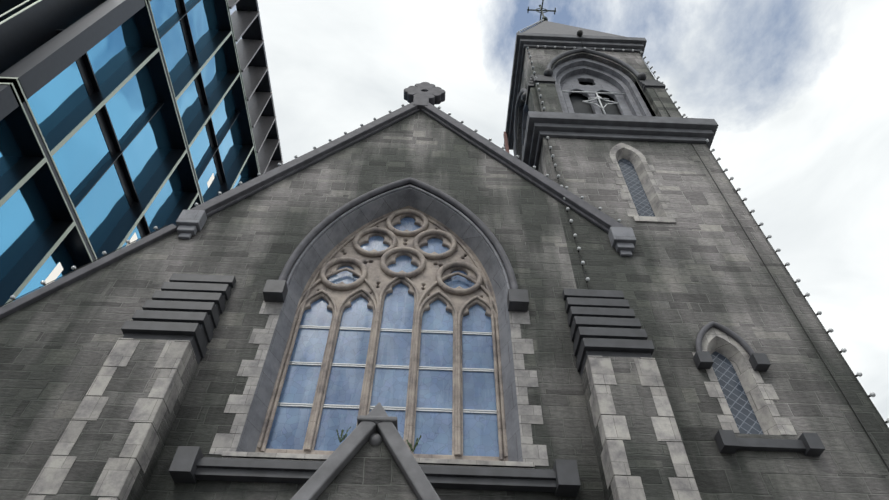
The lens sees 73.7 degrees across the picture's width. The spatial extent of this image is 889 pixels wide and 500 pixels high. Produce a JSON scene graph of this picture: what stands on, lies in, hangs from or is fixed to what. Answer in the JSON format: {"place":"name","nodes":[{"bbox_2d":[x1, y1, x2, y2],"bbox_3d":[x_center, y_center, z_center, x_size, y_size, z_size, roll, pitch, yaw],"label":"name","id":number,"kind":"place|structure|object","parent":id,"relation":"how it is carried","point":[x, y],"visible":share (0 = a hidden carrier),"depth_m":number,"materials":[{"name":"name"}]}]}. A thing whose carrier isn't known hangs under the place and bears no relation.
{"place":"outdoors","nodes":[
{"label":"outdoors","id":0,"kind":"place"},
{"bbox_2d":[0,0,282,305],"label":"modern block","id":1,"kind":"structure","parent":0,"point":[43,43],"depth_m":24.16,"materials":[{"name":"blue glass"}]},
{"bbox_2d":[45,174,213,284],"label":"modern block ceiling lights","id":2,"kind":"object","parent":1,"relation":"attached to","point":[55,272],"visible":0.64,"depth_m":21.25},
{"bbox_2d":[0,0,259,305],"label":"window frames","id":3,"kind":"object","parent":1,"relation":"attached to","point":[30,174],"visible":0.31,"depth_m":21.91,"materials":[{"name":"grey metal"}]},
{"bbox_2d":[228,0,282,174],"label":"modern block crown fins","id":4,"kind":"object","parent":1,"relation":"attached to","point":[241,27],"visible":0.21,"depth_m":41.49,"materials":[{"name":"grey metal"}]},
{"bbox_2d":[0,111,604,499],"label":"gable wall","id":5,"kind":"structure","parent":0,"point":[56,347],"depth_m":14.44,"materials":[{"name":"grey stone"}]},
{"bbox_2d":[209,301,548,465],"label":"window quoins","id":6,"kind":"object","parent":5,"relation":"attached to","point":[251,370],"depth_m":12.87,"materials":[{"name":"grey stone"}]},
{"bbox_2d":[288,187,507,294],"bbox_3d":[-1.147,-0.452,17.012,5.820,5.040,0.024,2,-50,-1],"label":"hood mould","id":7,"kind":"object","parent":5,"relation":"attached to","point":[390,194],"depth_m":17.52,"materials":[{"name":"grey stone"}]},
{"bbox_2d":[316,431,417,499],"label":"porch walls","id":8,"kind":"structure","parent":0,"point":[369,471],"depth_m":9.08,"materials":[{"name":"grey stone"}]},
{"bbox_2d":[290,402,440,499],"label":"gable coping","id":9,"kind":"object","parent":8,"relation":"on","point":[380,421],"visible":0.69,"depth_m":9.22,"materials":[{"name":"grey stone"}]},
{"bbox_2d":[369,434,381,445],"bbox_3d":[-1.116,3.095,9.635,0.220,0.220,0.220,2,-50,-1],"label":"ball ornament","id":10,"kind":"object","parent":8,"relation":"attached to","point":[375,439],"visible":0.73,"depth_m":9.56,"materials":[{"name":"grey stone"}]},
{"bbox_2d":[336,426,420,451],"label":"porch weeds","id":11,"kind":"object","parent":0,"point":[408,442],"visible":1,"depth_m":9.49,"materials":[{"name":"plant"}]},
{"bbox_2d":[10,19,888,422],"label":"festoon bulbs","id":12,"kind":"object","parent":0,"point":[12,297],"visible":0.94,"depth_m":18.76,"materials":[{"name":"white glass"}]},
{"bbox_2d":[13,21,887,423],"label":"festoon sockets","id":13,"kind":"object","parent":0,"point":[571,223],"visible":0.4,"depth_m":17.84,"materials":[{"name":"black plastic"}]},
{"bbox_2d":[503,132,508,152],"bbox_3d":[3.199,-1.018,26.234,0.160,17.000,0.200,2,-50,-1],"label":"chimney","id":14,"kind":"object","parent":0,"point":[506,142],"visible":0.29,"depth_m":31.87,"materials":[{"name":"brown brick"}]},
{"bbox_2d":[513,70,526,159],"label":"belfry wall","id":15,"kind":"structure","parent":0,"point":[523,83],"depth_m":30.54,"materials":[{"name":"grey stone"}]},
{"bbox_2d":[257,0,888,426],"label":"sky","id":16,"kind":"structure","parent":0,"point":[796,92],"materials":[{"name":"white"}]},
{"bbox_2d":[523,48,658,116],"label":"belfry wall","id":17,"kind":"structure","parent":0,"point":[541,58],"depth_m":28.10,"materials":[{"name":"grey stone"}]},
{"bbox_2d":[528,83,681,117],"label":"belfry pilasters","id":18,"kind":"object","parent":17,"relation":"attached to","point":[549,97],"visible":0.42,"depth_m":24.41,"materials":[{"name":"grey stone"}]},
{"bbox_2d":[569,82,620,114],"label":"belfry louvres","id":19,"kind":"object","parent":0,"point":[578,104],"visible":0.07,"depth_m":26.78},
{"bbox_2d":[609,143,645,158],"bbox_3d":[6.426,-3.549,21.160,1.260,1.091,0.012,2,-50,-1],"label":"window arch surround","id":20,"kind":"object","parent":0,"point":[615,149],"visible":0.9,"depth_m":21.17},
{"bbox_2d":[618,158,763,433],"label":"lancet windows","id":21,"kind":"structure","parent":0,"point":[742,411],"depth_m":13.82,"materials":[{"name":"glass"}]},
{"bbox_2d":[540,137,888,499],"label":"tower wall","id":22,"kind":"structure","parent":0,"point":[690,274],"depth_m":14.99,"materials":[{"name":"grey stone"}]},
{"bbox_2d":[702,327,748,360],"bbox_3d":[6.595,2.211,14.239,1.260,1.091,0.012,2,-50,-1],"label":"window arch surround","id":23,"kind":"object","parent":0,"point":[710,334],"visible":0.58,"depth_m":14.29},
{"bbox_2d":[577,30,888,469],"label":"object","id":24,"kind":"object","parent":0,"point":[579,32],"visible":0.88,"depth_m":15.29,"materials":[{"name":"grey stone"}]},
{"bbox_3d":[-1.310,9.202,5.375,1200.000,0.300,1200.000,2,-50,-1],"label":"ground","id":25,"kind":"structure","parent":0,"visible":0},
{"bbox_2d":[29,339,689,499],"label":"buttresses","id":26,"kind":"structure","parent":25,"relation":"on","point":[101,441],"depth_m":11.21,"materials":[{"name":"stone"}]},
{"bbox_2d":[25,157,796,499],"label":"stone quoins","id":27,"kind":"object","parent":26,"relation":"attached to","point":[117,477],"visible":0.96,"depth_m":11.39,"materials":[{"name":"grey stone"}]},
{"bbox_2d":[537,137,700,173],"bbox_3d":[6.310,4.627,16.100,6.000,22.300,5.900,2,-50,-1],"label":"corbels","id":28,"kind":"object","parent":25,"relation":"on","point":[539,169],"depth_m":21.95,"materials":[{"name":"grey stone"}]},
{"bbox_2d":[523,21,624,36],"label":"spire","id":29,"kind":"structure","parent":28,"relation":"on","point":[547,27],"depth_m":33.15,"materials":[{"name":"stone"}]},
{"bbox_2d":[527,0,555,22],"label":"cross","id":30,"kind":"object","parent":29,"relation":"on","point":[541,13],"visible":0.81,"depth_m":41.98,"materials":[{"name":"grey metal"}]},
{"bbox_2d":[504,32,717,169],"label":"tower cornices","id":31,"kind":"object","parent":28,"relation":"attached to","point":[540,126],"visible":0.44,"depth_m":21.99,"materials":[{"name":"grey stone"}]},
{"bbox_2d":[615,148,666,216],"bbox_3d":[6.388,-2.210,19.791,0.860,4.215,0.300,2,-50,-1],"label":"window reveal","id":32,"kind":"object","parent":28,"relation":"attached to","point":[633,158],"visible":0.77,"depth_m":20.04,"materials":[{"name":"grey stone"}]},
{"bbox_2d":[696,321,754,356],"bbox_3d":[6.598,2.148,14.230,1.400,1.164,0.140,2,-50,-1],"label":"hood mould","id":33,"kind":"object","parent":28,"relation":"attached to","point":[730,333],"visible":0.88,"depth_m":14.27,"materials":[{"name":"stone"}]},
{"bbox_2d":[707,336,780,434],"bbox_3d":[6.570,3.070,13.447,0.860,2.715,0.300,2,-50,-1],"label":"window reveal","id":34,"kind":"object","parent":28,"relation":"attached to","point":[731,353],"visible":0.81,"depth_m":13.51,"materials":[{"name":"grey stone"}]},
{"bbox_3d":[7.051,-4.873,28.280,4.560,7.800,4.560,2,-50,-1],"label":"belfry","id":35,"kind":"object","parent":28,"relation":"on","visible":0},
{"bbox_2d":[514,88,526,156],"bbox_3d":[3.745,-6.454,29.676,0.200,3.264,4.280,2,-50,-1],"label":"moulding","id":36,"kind":"object","parent":35,"relation":"attached to","point":[522,91],"visible":0.6,"depth_m":30.75,"materials":[{"name":"stone"}]},
{"bbox_2d":[517,99,524,159],"bbox_3d":[3.887,-5.012,27.949,0.220,7.062,3.760,2,-50,-1],"label":"belfry order","id":37,"kind":"object","parent":35,"relation":"attached to","point":[519,120],"visible":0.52,"depth_m":30.67,"materials":[{"name":"grey stone"}]},
{"bbox_2d":[522,104,525,152],"bbox_3d":[3.997,-5.014,27.958,0.001,7.042,3.760,2,-50,-1],"label":"belfry order","id":38,"kind":"object","parent":35,"relation":"attached to","point":[522,123],"visible":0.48,"depth_m":30.50,"materials":[{"name":"grey stone"}]},
{"bbox_2d":[521,92,526,100],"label":"belfry stops","id":39,"kind":"object","parent":35,"relation":"attached to","point":[523,96],"visible":0.19,"depth_m":26.93,"materials":[{"name":"stone"}]},
{"bbox_2d":[522,105,528,147],"bbox_3d":[4.115,-4.907,27.836,0.240,6.682,3.320,2,-50,-1],"label":"arch moulding","id":40,"kind":"object","parent":35,"relation":"attached to","point":[526,110],"visible":0.17,"depth_m":30.45,"materials":[{"name":"grey stone"}]},
{"bbox_2d":[546,48,638,77],"bbox_3d":[6.710,-8.763,27.696,4.280,3.264,0.200,2,-50,-1],"label":"hood mould","id":41,"kind":"object","parent":35,"relation":"attached to","point":[635,72],"visible":0.83,"depth_m":28.05,"materials":[{"name":"stone"}]},
{"bbox_2d":[544,68,646,80],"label":"label stops","id":42,"kind":"object","parent":35,"relation":"attached to","point":[640,76],"visible":0.9,"depth_m":26.20,"materials":[{"name":"stone"}]},
{"bbox_2d":[562,75,629,114],"bbox_3d":[6.632,-6.373,26.177,2.640,6.206,0.200,2,-50,-1],"label":"window tracery","id":43,"kind":"object","parent":35,"relation":"attached to","point":[573,84],"visible":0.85,"depth_m":27.19,"materials":[{"name":"grey stone"}]},
{"bbox_2d":[560,73,631,114],"bbox_3d":[6.638,-6.535,26.247,2.880,6.281,0.001,2,-50,-1],"label":"arch moulding","id":44,"kind":"object","parent":35,"relation":"attached to","point":[618,90],"visible":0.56,"depth_m":27.65,"materials":[{"name":"grey stone"}]},
{"bbox_2d":[560,68,636,115],"bbox_3d":[6.643,-6.629,26.157,2.880,6.301,0.260,2,-50,-1],"label":"arch moulding","id":45,"kind":"object","parent":35,"relation":"attached to","point":[615,83],"visible":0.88,"depth_m":27.95,"materials":[{"name":"grey stone"}]},
{"bbox_2d":[562,91,624,113],"bbox_3d":[6.709,-6.276,25.674,3.050,2.470,0.080,2,-50,-1],"label":"belfry star bar","id":46,"kind":"object","parent":45,"relation":"attached to","point":[599,98],"visible":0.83,"depth_m":26.13,"materials":[{"name":"grey metal"}]},
{"bbox_2d":[556,65,641,115],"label":"arch molding","id":47,"kind":"structure","parent":35,"relation":"attached to","point":[623,85],"depth_m":27.18,"materials":[{"name":"grey stone"}]},
{"bbox_2d":[556,60,646,115],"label":"arch molding","id":48,"kind":"structure","parent":35,"relation":"attached to","point":[604,69],"depth_m":27.91,"materials":[{"name":"grey stone"}]},
{"bbox_2d":[552,58,651,115],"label":"arch molding","id":49,"kind":"structure","parent":35,"relation":"attached to","point":[633,86],"depth_m":26.96,"materials":[{"name":"grey stone"}]},
{"bbox_2d":[552,53,655,115],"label":"arch molding","id":50,"kind":"structure","parent":35,"relation":"attached to","point":[610,63],"depth_m":28.03,"materials":[{"name":"grey stone"}]},
{"bbox_3d":[-4.591,18.342,27.849,18.450,22.500,41.000,2,-50,-1],"label":"nave","id":51,"kind":"object","parent":25,"relation":"on","visible":0},
{"bbox_2d":[0,97,624,318],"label":"gable coping","id":52,"kind":"object","parent":51,"relation":"attached to","point":[572,201],"visible":0.44,"depth_m":18.74,"materials":[{"name":"stone"}]},
{"bbox_2d":[404,82,444,104],"bbox_3d":[-0.828,-6.279,24.347,1.720,2.080,0.400,2,-50,-1],"label":"gable cross","id":53,"kind":"object","parent":52,"relation":"attached to","point":[434,94],"visible":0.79,"depth_m":24.27,"materials":[{"name":"stone"}]},
{"bbox_2d":[236,189,522,461],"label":"window reveal","id":54,"kind":"object","parent":51,"relation":"attached to","point":[326,243],"depth_m":15.35,"materials":[{"name":"grey stone"}]},
{"bbox_2d":[259,208,504,460],"bbox_3d":[-1.211,1.535,15.711,5.290,9.068,0.270,2,-50,-1],"label":"tracery window","id":55,"kind":"structure","parent":54,"relation":"attached to","point":[378,278],"depth_m":15.92,"materials":[{"name":"stone"}]},
{"bbox_2d":[255,206,507,460],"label":"window tracery mouldings","id":56,"kind":"structure","parent":55,"relation":"attached to","point":[377,303],"depth_m":14.21,"materials":[{"name":"stone"}]},
{"bbox_2d":[266,217,498,456],"bbox_3d":[-1.212,1.585,15.623,5.400,9.200,0.025,2,-50,-1],"label":"window glass","id":57,"kind":"object","parent":55,"relation":"attached to","point":[389,388],"visible":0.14,"depth_m":14.00,"materials":[{"name":"blue glass"}]},
{"bbox_2d":[278,325,496,413],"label":"window transoms","id":58,"kind":"object","parent":55,"relation":"attached to","point":[393,367],"depth_m":14.12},
{"bbox_2d":[319,209,482,294],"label":"tracery rings","id":59,"kind":"object","parent":55,"relation":"attached to","point":[391,231],"depth_m":17.00,"materials":[{"name":"beige stone"}]},
{"bbox_2d":[278,177,517,288],"bbox_3d":[-1.141,-0.603,17.043,6.190,5.286,0.210,2,-50,-1],"label":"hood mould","id":60,"kind":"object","parent":51,"relation":"attached to","point":[313,233],"depth_m":17.26,"materials":[{"name":"stone"}]},
{"bbox_2d":[286,185,509,291],"bbox_3d":[-1.146,-0.466,16.972,5.807,4.998,0.100,2,-50,-1],"label":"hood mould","id":61,"kind":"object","parent":60,"relation":"attached to","point":[336,220],"depth_m":17.19,"materials":[{"name":"grey stone"}]},
{"bbox_2d":[176,210,635,256],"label":"kneeler stones","id":62,"kind":"object","parent":51,"relation":"attached to","point":[189,223],"visible":0.83,"depth_m":16.72,"materials":[{"name":"grey stone"}]},
{"bbox_2d":[121,74,824,496],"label":"stone trim","id":63,"kind":"structure","parent":51,"relation":"attached to","point":[191,310],"depth_m":12.88,"materials":[{"name":"stone"}]},
{"bbox_2d":[0,23,888,428],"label":"festoon wire","id":64,"kind":"object","parent":63,"relation":"attached to","point":[572,231],"visible":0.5,"depth_m":16.07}
]}

